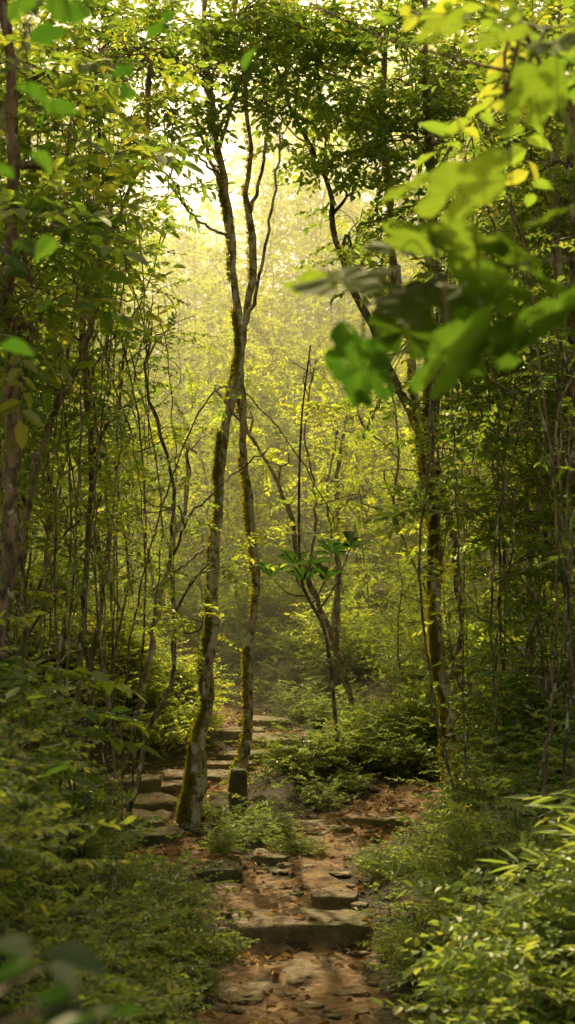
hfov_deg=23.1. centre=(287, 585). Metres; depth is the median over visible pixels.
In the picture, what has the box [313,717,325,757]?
marker stone
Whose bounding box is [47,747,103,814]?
shrub
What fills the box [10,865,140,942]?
shrub
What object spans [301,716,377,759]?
shrub
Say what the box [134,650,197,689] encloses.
shrub
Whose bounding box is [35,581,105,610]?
shrub
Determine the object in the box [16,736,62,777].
shrub
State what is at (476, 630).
shrub
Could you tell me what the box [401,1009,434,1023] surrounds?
shrub
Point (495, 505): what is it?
tree
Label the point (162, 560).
bush
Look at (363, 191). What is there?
tree
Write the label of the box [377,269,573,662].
tree
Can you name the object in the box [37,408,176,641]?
sapling
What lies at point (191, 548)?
sapling
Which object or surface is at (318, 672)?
shrub
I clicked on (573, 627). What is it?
bush
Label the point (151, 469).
sapling
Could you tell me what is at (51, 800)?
shrub
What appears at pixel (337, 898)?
stone step
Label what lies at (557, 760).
shrub
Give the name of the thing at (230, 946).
shrub
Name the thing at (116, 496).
liana
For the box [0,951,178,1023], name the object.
shrub
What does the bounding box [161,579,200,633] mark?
bush
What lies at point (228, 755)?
stone step
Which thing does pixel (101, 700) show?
shrub
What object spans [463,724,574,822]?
shrub
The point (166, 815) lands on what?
stone step
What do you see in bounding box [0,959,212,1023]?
shrub
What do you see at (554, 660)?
bush
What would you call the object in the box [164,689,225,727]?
shrub
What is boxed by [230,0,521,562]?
tree
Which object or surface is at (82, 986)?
shrub
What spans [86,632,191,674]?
shrub
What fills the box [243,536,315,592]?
bush
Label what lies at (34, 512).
tree
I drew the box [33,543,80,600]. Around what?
bush
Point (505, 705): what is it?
bush
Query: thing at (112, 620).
liana
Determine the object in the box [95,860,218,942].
shrub
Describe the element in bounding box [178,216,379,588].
sapling
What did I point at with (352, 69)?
tree
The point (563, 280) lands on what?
tree
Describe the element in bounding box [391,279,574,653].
tree
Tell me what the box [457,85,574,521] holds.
tree
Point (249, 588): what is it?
bush
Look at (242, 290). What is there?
sapling
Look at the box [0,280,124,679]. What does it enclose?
tree
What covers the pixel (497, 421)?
liana
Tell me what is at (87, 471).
liana
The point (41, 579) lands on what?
tree
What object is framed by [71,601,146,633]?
shrub
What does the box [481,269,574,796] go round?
liana
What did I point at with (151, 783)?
stone step
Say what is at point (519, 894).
bamboo grass
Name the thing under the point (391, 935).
shrub
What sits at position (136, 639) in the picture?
shrub
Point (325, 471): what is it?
sapling
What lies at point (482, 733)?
shrub
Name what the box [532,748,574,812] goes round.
shrub
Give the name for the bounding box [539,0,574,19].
tree
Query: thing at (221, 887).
stone step
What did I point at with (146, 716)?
shrub
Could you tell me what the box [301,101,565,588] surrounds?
tree
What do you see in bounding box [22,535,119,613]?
shrub
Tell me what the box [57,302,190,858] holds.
liana
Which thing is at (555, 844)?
bamboo grass
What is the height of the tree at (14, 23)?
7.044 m
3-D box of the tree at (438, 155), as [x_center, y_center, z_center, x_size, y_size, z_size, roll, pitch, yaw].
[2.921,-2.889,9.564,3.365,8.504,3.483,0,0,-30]
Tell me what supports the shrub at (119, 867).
on the ground at (262, 794)
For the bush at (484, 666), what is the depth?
9.55 m
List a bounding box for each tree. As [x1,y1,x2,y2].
[0,0,130,502]
[0,0,177,470]
[0,0,204,824]
[0,0,236,654]
[0,11,180,451]
[0,13,114,344]
[0,16,135,546]
[0,17,203,835]
[0,37,99,493]
[0,84,55,435]
[0,119,137,720]
[0,131,159,721]
[0,176,109,773]
[0,190,115,643]
[0,235,148,790]
[0,255,223,774]
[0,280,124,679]
[1,245,185,716]
[2,136,140,601]
[3,218,165,653]
[16,11,200,532]
[22,110,191,550]
[22,115,154,605]
[23,212,173,608]
[27,69,202,558]
[27,200,278,583]
[36,0,352,828]
[37,197,208,638]
[39,9,204,731]
[43,211,187,618]
[46,264,180,614]
[70,270,297,840]
[78,411,256,719]
[132,196,307,584]
[142,73,475,582]
[159,85,356,584]
[189,130,401,576]
[192,335,411,724]
[194,0,471,759]
[211,0,435,800]
[222,24,413,543]
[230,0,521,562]
[256,257,456,643]
[267,373,404,694]
[275,0,574,817]
[290,0,460,800]
[299,2,524,606]
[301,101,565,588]
[306,0,574,206]
[315,0,569,679]
[330,0,574,547]
[340,137,574,736]
[356,181,574,729]
[375,0,574,566]
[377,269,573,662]
[381,17,528,588]
[389,0,574,268]
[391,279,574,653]
[398,149,568,676]
[398,291,574,758]
[401,32,574,710]
[409,226,552,567]
[412,273,571,633]
[421,44,568,653]
[423,272,574,819]
[430,94,569,496]
[432,24,574,744]
[434,0,574,719]
[441,1,571,343]
[442,412,561,612]
[447,77,567,635]
[454,376,574,532]
[457,0,574,583]
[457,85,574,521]
[469,347,574,582]
[478,143,574,679]
[479,164,574,663]
[479,346,574,635]
[485,234,571,638]
[486,22,574,365]
[489,119,574,628]
[516,20,571,554]
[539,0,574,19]
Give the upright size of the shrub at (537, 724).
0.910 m
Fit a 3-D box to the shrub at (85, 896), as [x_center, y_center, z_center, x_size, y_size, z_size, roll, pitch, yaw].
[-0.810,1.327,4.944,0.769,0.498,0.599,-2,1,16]
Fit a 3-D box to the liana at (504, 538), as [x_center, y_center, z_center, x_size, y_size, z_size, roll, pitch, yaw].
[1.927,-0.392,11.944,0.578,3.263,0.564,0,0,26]
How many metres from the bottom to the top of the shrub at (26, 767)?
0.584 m
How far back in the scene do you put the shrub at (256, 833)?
8.98 m
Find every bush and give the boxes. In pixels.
[0,544,35,616]
[27,528,128,591]
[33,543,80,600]
[94,520,195,637]
[106,567,168,639]
[114,551,189,595]
[118,510,211,605]
[119,540,203,639]
[120,516,221,624]
[139,511,248,594]
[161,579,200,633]
[162,570,246,641]
[175,515,249,612]
[192,594,242,641]
[202,567,290,640]
[218,567,318,653]
[223,555,317,646]
[223,556,290,604]
[223,569,311,648]
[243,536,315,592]
[247,529,348,635]
[265,530,351,626]
[279,547,348,630]
[280,582,387,674]
[281,530,390,603]
[297,556,383,631]
[371,535,447,602]
[375,521,449,573]
[375,555,479,634]
[376,558,454,623]
[388,597,456,645]
[391,604,471,654]
[402,542,485,606]
[406,520,510,610]
[406,624,572,777]
[414,520,489,606]
[442,598,573,735]
[456,644,570,761]
[460,550,533,606]
[471,648,571,730]
[483,577,573,652]
[501,605,574,682]
[507,601,572,688]
[527,625,573,686]
[544,592,574,666]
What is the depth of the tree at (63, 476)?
11.81 m
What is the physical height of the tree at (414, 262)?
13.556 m
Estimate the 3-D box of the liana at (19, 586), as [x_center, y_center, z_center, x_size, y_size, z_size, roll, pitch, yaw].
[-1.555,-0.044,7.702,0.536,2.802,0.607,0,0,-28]
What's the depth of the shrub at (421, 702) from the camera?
11.45 m
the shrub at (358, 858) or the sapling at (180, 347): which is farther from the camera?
the sapling at (180, 347)
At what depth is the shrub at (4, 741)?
4.60 m
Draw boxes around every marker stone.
[228,767,246,811]
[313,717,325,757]
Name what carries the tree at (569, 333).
on the ground at (262, 794)
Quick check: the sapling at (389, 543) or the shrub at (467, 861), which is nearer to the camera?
the shrub at (467, 861)
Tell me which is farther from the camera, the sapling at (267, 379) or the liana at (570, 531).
the sapling at (267, 379)
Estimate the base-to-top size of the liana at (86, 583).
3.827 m
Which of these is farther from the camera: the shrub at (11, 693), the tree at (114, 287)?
the tree at (114, 287)
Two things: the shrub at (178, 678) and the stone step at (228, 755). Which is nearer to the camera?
the stone step at (228, 755)
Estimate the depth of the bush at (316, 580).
18.53 m
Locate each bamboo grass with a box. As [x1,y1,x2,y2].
[395,798,574,933]
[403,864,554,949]
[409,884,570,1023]
[422,806,572,902]
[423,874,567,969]
[475,804,574,915]
[489,794,574,885]
[491,804,574,985]
[502,1008,566,1023]
[516,902,574,1023]
[536,821,574,948]
[539,779,574,876]
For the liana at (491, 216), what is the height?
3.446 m
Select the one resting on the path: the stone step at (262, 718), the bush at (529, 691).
the stone step at (262, 718)
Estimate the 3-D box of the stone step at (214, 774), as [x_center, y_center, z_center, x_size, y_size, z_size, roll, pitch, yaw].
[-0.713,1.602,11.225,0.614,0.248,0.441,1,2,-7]
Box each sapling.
[0,0,256,775]
[0,381,120,601]
[0,932,141,1023]
[1,316,143,557]
[2,264,157,559]
[34,291,203,592]
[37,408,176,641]
[38,327,193,624]
[65,258,213,571]
[109,257,256,569]
[127,311,279,610]
[139,370,290,655]
[150,231,311,561]
[166,291,361,580]
[170,226,362,564]
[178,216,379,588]
[196,325,350,612]
[260,345,373,769]
[261,243,461,608]
[271,217,424,569]
[284,8,574,407]
[298,340,418,643]
[301,352,455,612]
[306,345,469,624]
[338,256,519,606]
[342,233,486,591]
[343,446,451,696]
[344,250,502,553]
[372,427,502,670]
[376,359,534,601]
[404,342,559,630]
[416,366,574,595]
[452,281,552,566]
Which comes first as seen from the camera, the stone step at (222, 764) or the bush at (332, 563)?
the stone step at (222, 764)
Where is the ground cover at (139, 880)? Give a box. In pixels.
[0,592,569,1023]
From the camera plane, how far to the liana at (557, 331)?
7.01 m
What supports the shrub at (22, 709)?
on the ground at (262, 794)
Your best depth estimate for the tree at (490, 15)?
3.25 m
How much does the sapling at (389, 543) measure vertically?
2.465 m
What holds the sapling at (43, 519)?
on the ground at (262, 794)
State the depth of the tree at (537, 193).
8.98 m
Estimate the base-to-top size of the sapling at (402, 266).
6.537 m
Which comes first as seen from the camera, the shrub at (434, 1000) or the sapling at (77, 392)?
the shrub at (434, 1000)
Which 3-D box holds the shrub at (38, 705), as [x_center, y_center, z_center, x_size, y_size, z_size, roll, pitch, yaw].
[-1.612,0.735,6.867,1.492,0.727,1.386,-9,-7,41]
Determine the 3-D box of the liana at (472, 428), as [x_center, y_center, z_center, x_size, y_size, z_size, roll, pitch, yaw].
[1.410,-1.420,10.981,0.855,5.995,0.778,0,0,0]
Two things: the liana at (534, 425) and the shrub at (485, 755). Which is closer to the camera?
the shrub at (485, 755)
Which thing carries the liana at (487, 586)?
on the ground at (262, 794)
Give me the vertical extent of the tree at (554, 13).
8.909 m
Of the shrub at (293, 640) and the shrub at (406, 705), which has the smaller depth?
the shrub at (406, 705)
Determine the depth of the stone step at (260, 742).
12.43 m
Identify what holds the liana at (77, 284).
on the ground at (262, 794)
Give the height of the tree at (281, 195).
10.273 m
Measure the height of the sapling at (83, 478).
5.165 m
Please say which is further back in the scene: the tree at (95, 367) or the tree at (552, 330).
the tree at (552, 330)
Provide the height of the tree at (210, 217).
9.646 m
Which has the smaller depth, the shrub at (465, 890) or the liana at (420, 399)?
the shrub at (465, 890)
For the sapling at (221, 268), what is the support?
on the ground at (262, 794)
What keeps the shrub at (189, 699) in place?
on the ground at (262, 794)
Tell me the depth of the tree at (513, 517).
12.38 m
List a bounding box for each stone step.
[98,774,162,792]
[98,793,178,812]
[105,808,173,829]
[135,826,185,846]
[160,768,229,781]
[162,779,208,794]
[195,860,242,881]
[195,883,240,898]
[207,759,256,769]
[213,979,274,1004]
[215,750,270,764]
[218,727,266,743]
[231,910,368,944]
[238,715,290,727]
[240,733,308,750]
[250,849,294,865]
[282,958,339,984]
[290,819,352,833]
[309,888,358,909]
[341,811,403,828]
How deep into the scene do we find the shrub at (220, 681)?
13.01 m
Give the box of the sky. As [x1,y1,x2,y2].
[2,0,569,574]
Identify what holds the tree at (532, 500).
on the ground at (262, 794)
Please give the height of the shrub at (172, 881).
0.484 m
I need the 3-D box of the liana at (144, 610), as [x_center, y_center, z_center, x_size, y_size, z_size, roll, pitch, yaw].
[-1.359,-1.032,9.545,1.317,5.641,0.431,0,0,26]
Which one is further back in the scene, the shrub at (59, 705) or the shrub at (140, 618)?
the shrub at (140, 618)
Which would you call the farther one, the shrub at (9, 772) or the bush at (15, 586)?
the bush at (15, 586)
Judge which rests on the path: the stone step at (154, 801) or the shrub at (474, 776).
the stone step at (154, 801)
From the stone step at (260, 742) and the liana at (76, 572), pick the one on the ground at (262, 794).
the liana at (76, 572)
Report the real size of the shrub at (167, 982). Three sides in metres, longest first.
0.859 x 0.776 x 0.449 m
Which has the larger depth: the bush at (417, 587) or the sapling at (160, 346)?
the sapling at (160, 346)
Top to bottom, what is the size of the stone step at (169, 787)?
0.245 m
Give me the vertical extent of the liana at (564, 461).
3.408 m
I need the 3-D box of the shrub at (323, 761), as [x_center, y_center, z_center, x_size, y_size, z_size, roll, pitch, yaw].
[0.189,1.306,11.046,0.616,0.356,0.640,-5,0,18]
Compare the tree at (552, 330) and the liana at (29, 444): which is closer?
the liana at (29, 444)
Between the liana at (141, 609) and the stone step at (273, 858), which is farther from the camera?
the liana at (141, 609)
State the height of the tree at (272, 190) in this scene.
10.145 m
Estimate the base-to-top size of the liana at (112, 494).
4.790 m
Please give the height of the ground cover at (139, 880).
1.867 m
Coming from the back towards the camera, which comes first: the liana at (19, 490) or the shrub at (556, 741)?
the shrub at (556, 741)
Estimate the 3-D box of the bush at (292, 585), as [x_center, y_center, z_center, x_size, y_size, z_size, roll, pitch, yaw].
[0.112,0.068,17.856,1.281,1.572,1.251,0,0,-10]
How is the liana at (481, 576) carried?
on the ground at (262, 794)
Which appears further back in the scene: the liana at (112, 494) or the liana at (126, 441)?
the liana at (112, 494)
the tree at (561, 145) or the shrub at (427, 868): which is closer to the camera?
the shrub at (427, 868)
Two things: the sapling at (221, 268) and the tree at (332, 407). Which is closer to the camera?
the tree at (332, 407)
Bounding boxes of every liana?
[0,98,85,856]
[0,227,50,780]
[0,230,77,736]
[0,276,107,546]
[0,292,198,594]
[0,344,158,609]
[0,345,64,689]
[0,381,74,546]
[0,438,55,698]
[0,548,10,653]
[1,181,82,711]
[2,130,119,750]
[11,112,92,655]
[13,26,177,828]
[20,150,162,719]
[20,280,116,857]
[22,110,146,801]
[28,177,186,837]
[43,345,153,657]
[48,110,164,859]
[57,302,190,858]
[60,171,190,794]
[64,176,182,857]
[66,173,196,801]
[68,200,189,835]
[97,51,141,703]
[119,380,335,823]
[372,124,574,834]
[381,221,524,710]
[387,113,574,817]
[400,206,569,433]
[402,267,483,841]
[403,195,574,844]
[403,390,518,700]
[404,183,495,844]
[411,26,500,654]
[419,88,508,665]
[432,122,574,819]
[436,57,479,768]
[439,389,503,659]
[439,391,514,707]
[448,341,573,650]
[449,281,521,693]
[475,236,574,501]
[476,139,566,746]
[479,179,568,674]
[480,371,542,676]
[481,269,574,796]
[485,116,523,668]
[505,141,566,668]
[518,383,574,691]
[530,255,569,457]
[535,240,568,665]
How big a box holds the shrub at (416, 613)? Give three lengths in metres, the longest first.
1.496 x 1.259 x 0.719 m
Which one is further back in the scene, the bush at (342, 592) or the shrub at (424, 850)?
the bush at (342, 592)
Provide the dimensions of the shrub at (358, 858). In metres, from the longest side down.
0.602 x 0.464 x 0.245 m
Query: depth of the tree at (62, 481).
11.02 m
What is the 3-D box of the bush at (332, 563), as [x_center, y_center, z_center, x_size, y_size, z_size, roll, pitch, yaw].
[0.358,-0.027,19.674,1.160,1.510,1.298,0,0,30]
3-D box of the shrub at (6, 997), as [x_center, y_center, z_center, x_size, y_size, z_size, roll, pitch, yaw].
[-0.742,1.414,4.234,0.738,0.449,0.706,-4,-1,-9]
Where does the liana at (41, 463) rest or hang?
on the ground at (262, 794)
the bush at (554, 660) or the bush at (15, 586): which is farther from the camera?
the bush at (15, 586)
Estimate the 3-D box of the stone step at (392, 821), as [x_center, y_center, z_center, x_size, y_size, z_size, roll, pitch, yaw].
[0.601,1.659,9.759,0.442,0.147,0.338,0,1,11]
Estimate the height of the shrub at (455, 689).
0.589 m
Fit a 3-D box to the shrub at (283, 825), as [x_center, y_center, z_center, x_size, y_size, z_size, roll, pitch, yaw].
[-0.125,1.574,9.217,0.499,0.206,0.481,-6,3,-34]
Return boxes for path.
[82,705,443,1023]
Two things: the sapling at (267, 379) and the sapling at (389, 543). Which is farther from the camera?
the sapling at (267, 379)
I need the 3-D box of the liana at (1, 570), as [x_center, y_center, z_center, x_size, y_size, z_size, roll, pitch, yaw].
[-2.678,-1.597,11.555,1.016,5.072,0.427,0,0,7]
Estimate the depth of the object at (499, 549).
8.61 m
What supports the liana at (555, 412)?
on the ground at (262, 794)
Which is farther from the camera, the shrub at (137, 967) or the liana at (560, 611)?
the liana at (560, 611)
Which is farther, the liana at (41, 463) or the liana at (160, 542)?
the liana at (160, 542)
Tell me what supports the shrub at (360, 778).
on the ground at (262, 794)
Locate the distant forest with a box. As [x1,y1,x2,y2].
[0,226,537,580]
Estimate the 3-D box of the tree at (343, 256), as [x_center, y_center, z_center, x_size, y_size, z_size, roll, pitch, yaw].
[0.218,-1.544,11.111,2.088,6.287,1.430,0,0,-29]
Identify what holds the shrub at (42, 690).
on the ground at (262, 794)
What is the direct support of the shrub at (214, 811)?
on the ground at (262, 794)
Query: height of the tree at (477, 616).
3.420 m
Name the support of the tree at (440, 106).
on the ground at (262, 794)
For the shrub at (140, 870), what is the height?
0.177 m
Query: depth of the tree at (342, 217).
23.34 m
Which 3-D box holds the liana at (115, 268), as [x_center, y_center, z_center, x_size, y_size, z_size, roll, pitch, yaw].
[-1.021,-0.480,7.668,0.606,4.266,0.618,0,0,-16]
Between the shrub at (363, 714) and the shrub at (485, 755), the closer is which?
the shrub at (485, 755)
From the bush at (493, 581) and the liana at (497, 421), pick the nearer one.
the liana at (497, 421)
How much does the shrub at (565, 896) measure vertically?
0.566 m
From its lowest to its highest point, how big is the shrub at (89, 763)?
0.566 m
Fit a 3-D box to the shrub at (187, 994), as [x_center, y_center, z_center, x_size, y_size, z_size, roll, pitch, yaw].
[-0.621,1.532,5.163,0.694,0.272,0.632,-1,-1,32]
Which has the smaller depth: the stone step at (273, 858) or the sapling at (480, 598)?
the stone step at (273, 858)
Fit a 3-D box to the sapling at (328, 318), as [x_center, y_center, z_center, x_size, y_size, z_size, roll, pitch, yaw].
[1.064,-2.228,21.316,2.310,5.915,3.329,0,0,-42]
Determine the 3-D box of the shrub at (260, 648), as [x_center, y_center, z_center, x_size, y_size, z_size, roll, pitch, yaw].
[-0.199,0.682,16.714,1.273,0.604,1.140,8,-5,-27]
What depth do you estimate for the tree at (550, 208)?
12.12 m
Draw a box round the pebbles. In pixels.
[107,717,446,1023]
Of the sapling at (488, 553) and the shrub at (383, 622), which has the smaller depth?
the shrub at (383, 622)
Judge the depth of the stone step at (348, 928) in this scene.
7.01 m
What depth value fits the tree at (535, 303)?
12.10 m
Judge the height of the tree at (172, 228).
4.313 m
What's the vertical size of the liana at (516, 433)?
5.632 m
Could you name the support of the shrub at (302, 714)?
on the ground at (262, 794)
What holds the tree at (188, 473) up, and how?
on the ground at (262, 794)
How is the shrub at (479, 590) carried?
on the ground at (262, 794)
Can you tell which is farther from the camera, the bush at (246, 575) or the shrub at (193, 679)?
the bush at (246, 575)
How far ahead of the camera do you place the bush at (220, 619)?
18.13 m
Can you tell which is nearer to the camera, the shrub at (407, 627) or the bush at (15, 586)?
the bush at (15, 586)
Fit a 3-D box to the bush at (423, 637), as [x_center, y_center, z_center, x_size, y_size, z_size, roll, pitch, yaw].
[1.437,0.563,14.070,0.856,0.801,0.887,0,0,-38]
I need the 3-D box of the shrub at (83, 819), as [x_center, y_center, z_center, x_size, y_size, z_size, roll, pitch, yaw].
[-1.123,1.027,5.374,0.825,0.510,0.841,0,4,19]
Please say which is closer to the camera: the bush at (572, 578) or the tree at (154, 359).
the tree at (154, 359)
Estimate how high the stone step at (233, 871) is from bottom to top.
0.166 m
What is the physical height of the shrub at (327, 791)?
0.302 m
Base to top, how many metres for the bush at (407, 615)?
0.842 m
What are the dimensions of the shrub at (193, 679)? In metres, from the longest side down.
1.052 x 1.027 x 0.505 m
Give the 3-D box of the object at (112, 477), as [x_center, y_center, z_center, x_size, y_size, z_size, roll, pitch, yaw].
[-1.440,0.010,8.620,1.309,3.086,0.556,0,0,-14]
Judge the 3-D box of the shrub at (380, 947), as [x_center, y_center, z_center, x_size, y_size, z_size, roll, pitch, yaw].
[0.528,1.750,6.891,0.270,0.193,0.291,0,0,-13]
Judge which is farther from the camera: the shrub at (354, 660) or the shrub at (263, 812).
the shrub at (354, 660)
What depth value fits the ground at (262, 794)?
10.44 m
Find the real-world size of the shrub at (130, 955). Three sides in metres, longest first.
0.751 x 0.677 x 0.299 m
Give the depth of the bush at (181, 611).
18.39 m
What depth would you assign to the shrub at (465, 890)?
4.74 m
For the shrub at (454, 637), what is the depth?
12.65 m
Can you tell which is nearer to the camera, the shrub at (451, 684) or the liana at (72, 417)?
the liana at (72, 417)
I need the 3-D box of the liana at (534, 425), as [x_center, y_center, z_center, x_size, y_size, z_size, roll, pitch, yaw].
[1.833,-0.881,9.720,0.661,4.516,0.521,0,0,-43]
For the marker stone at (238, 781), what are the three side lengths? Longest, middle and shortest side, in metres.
0.401 x 0.131 x 0.129 m
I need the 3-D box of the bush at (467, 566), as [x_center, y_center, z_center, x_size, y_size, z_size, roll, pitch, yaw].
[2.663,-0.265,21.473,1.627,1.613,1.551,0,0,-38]
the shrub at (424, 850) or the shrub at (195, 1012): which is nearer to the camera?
the shrub at (195, 1012)
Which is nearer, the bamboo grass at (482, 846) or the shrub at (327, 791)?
the bamboo grass at (482, 846)
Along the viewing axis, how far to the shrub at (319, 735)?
10.77 m
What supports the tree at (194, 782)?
on the ground at (262, 794)
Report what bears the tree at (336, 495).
on the ground at (262, 794)
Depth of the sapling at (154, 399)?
22.31 m
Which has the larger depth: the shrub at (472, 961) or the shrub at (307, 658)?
the shrub at (307, 658)
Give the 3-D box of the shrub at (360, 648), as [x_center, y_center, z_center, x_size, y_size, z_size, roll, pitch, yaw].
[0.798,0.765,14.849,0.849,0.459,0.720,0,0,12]
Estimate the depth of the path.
7.27 m
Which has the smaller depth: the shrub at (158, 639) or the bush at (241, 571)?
the shrub at (158, 639)
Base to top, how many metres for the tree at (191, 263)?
9.929 m
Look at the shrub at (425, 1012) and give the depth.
5.53 m
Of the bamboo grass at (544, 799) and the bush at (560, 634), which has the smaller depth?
the bamboo grass at (544, 799)
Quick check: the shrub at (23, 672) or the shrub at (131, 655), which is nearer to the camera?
the shrub at (23, 672)
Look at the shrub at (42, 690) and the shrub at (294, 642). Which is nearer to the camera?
the shrub at (42, 690)
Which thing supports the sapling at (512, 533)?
on the ground at (262, 794)
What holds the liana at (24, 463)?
on the ground at (262, 794)
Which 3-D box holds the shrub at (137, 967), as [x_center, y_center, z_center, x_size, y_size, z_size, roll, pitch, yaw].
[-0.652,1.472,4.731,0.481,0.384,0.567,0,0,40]
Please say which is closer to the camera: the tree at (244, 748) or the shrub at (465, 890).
the shrub at (465, 890)
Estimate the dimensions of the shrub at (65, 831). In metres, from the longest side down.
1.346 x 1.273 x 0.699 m
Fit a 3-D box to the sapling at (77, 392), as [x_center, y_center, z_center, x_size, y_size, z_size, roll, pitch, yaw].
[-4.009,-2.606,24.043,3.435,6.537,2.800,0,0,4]
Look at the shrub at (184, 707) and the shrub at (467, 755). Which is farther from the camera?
the shrub at (184, 707)
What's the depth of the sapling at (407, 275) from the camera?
22.65 m
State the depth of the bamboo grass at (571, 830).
4.54 m
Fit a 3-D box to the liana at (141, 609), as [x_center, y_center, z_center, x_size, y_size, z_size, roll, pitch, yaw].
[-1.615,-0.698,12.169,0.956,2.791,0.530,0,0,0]
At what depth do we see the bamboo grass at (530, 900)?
4.78 m
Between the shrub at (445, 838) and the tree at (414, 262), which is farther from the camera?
the tree at (414, 262)
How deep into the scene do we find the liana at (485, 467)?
10.54 m
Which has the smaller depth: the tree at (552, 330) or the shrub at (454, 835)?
the shrub at (454, 835)
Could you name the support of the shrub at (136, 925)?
on the ground at (262, 794)
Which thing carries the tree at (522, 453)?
on the ground at (262, 794)
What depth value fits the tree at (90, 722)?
10.80 m
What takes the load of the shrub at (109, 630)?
on the ground at (262, 794)
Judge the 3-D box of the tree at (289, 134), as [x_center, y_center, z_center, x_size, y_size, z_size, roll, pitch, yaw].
[0.162,-5.822,34.364,8.149,13.572,8.914,0,0,-16]
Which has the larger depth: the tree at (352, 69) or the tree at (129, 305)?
the tree at (129, 305)
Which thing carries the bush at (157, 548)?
on the ground at (262, 794)
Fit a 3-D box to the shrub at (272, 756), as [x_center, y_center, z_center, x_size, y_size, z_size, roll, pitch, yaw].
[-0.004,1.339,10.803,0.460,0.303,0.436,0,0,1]
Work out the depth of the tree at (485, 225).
11.18 m
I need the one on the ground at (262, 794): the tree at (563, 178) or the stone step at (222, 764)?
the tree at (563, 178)
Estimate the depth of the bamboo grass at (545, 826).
5.84 m
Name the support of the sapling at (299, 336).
on the ground at (262, 794)
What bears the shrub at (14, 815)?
on the ground at (262, 794)
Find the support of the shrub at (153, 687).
on the ground at (262, 794)
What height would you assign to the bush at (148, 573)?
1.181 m
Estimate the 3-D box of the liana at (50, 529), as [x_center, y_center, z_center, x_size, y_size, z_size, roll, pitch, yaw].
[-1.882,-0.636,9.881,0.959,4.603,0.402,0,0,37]
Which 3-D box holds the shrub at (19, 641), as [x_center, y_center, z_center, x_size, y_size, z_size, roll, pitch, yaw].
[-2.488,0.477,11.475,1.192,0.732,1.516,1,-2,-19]
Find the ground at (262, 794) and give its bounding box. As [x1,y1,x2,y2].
[0,576,559,1023]
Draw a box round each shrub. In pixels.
[0,525,97,611]
[0,610,83,750]
[0,662,102,760]
[0,664,47,727]
[0,699,50,743]
[0,716,106,838]
[0,739,7,745]
[0,740,136,893]
[0,749,128,937]
[0,762,65,859]
[0,762,85,917]
[0,766,20,776]
[0,801,113,909]
[0,885,158,997]
[0,909,141,1009]
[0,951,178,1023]
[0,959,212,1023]
[0,960,165,1023]
[0,983,156,1022]
[2,882,209,992]
[4,691,94,794]
[9,591,77,659]
[9,709,104,760]
[10,601,56,686]
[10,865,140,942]
[11,645,86,719]
[13,676,99,720]
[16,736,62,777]
[19,753,175,900]
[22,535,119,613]
[22,926,203,1023]
[25,808,181,887]
[28,616,127,657]
[28,835,250,982]
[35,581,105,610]
[35,604,148,654]
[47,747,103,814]
[50,641,132,681]
[50,740,96,789]
[55,931,173,989]
[61,657,136,707]
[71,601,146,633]
[72,936,203,1023]
[73,599,137,621]
[77,964,182,1023]
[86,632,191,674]
[88,591,171,639]
[89,623,169,648]
[93,848,249,937]
[94,892,201,994]
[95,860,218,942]
[96,631,160,662]
[102,661,167,703]
[104,710,224,756]
[112,954,200,1023]
[113,855,152,880]
[116,666,189,710]
[117,707,185,736]
[119,856,165,888]
[124,635,168,651]
[126,969,215,1023]
[133,676,242,734]
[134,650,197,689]
[135,852,163,875]
[143,664,198,693]
[145,872,194,895]
[150,656,217,703]
[150,940,234,1008]
[154,654,241,702]
[160,917,258,965]
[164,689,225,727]
[168,683,225,708]
[169,703,239,737]
[171,663,231,700]
[182,954,223,984]
[191,824,255,859]
[201,798,228,820]
[206,809,282,846]
[219,619,297,664]
[225,799,276,825]
[230,710,368,777]
[234,806,303,838]
[260,739,316,776]
[261,623,311,656]
[261,827,322,854]
[266,675,329,713]
[268,608,375,658]
[269,605,383,661]
[274,730,344,772]
[278,633,368,675]
[280,701,325,721]
[286,773,367,810]
[295,623,406,662]
[295,678,369,721]
[297,646,367,684]
[300,836,333,856]
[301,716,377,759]
[302,638,399,680]
[307,594,408,642]
[320,766,378,791]
[323,682,386,728]
[326,699,427,743]
[344,638,400,675]
[344,711,436,776]
[344,841,414,881]
[350,732,439,780]
[357,909,488,985]
[367,684,455,729]
[368,840,418,872]
[368,920,408,955]
[370,873,574,1023]
[371,583,483,640]
[373,639,424,685]
[375,625,474,687]
[375,902,573,1023]
[377,637,494,687]
[384,724,569,826]
[385,675,490,752]
[385,773,574,900]
[385,835,447,878]
[387,603,481,651]
[393,644,536,718]
[395,732,473,779]
[395,963,459,1023]
[401,831,574,1019]
[401,849,461,876]
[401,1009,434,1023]
[403,839,574,1023]
[403,917,515,1015]
[408,817,457,847]
[408,910,574,1023]
[409,872,555,959]
[412,613,538,685]
[413,795,452,823]
[423,829,559,902]
[432,821,464,846]
[435,738,482,794]
[435,787,452,803]
[436,754,574,855]
[445,746,554,817]
[448,719,574,817]
[451,600,497,630]
[451,660,518,689]
[453,678,511,710]
[454,706,558,810]
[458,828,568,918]
[463,579,534,618]
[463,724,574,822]
[465,681,574,762]
[468,621,560,683]
[477,745,574,816]
[484,703,574,770]
[504,700,574,803]
[511,878,574,956]
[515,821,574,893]
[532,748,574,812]
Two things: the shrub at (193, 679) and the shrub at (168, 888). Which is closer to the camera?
the shrub at (168, 888)
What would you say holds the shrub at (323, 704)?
on the ground at (262, 794)
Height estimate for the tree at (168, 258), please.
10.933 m
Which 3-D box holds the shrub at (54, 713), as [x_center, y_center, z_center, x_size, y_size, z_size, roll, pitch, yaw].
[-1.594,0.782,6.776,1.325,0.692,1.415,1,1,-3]
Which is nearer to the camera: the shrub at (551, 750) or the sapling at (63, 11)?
the sapling at (63, 11)

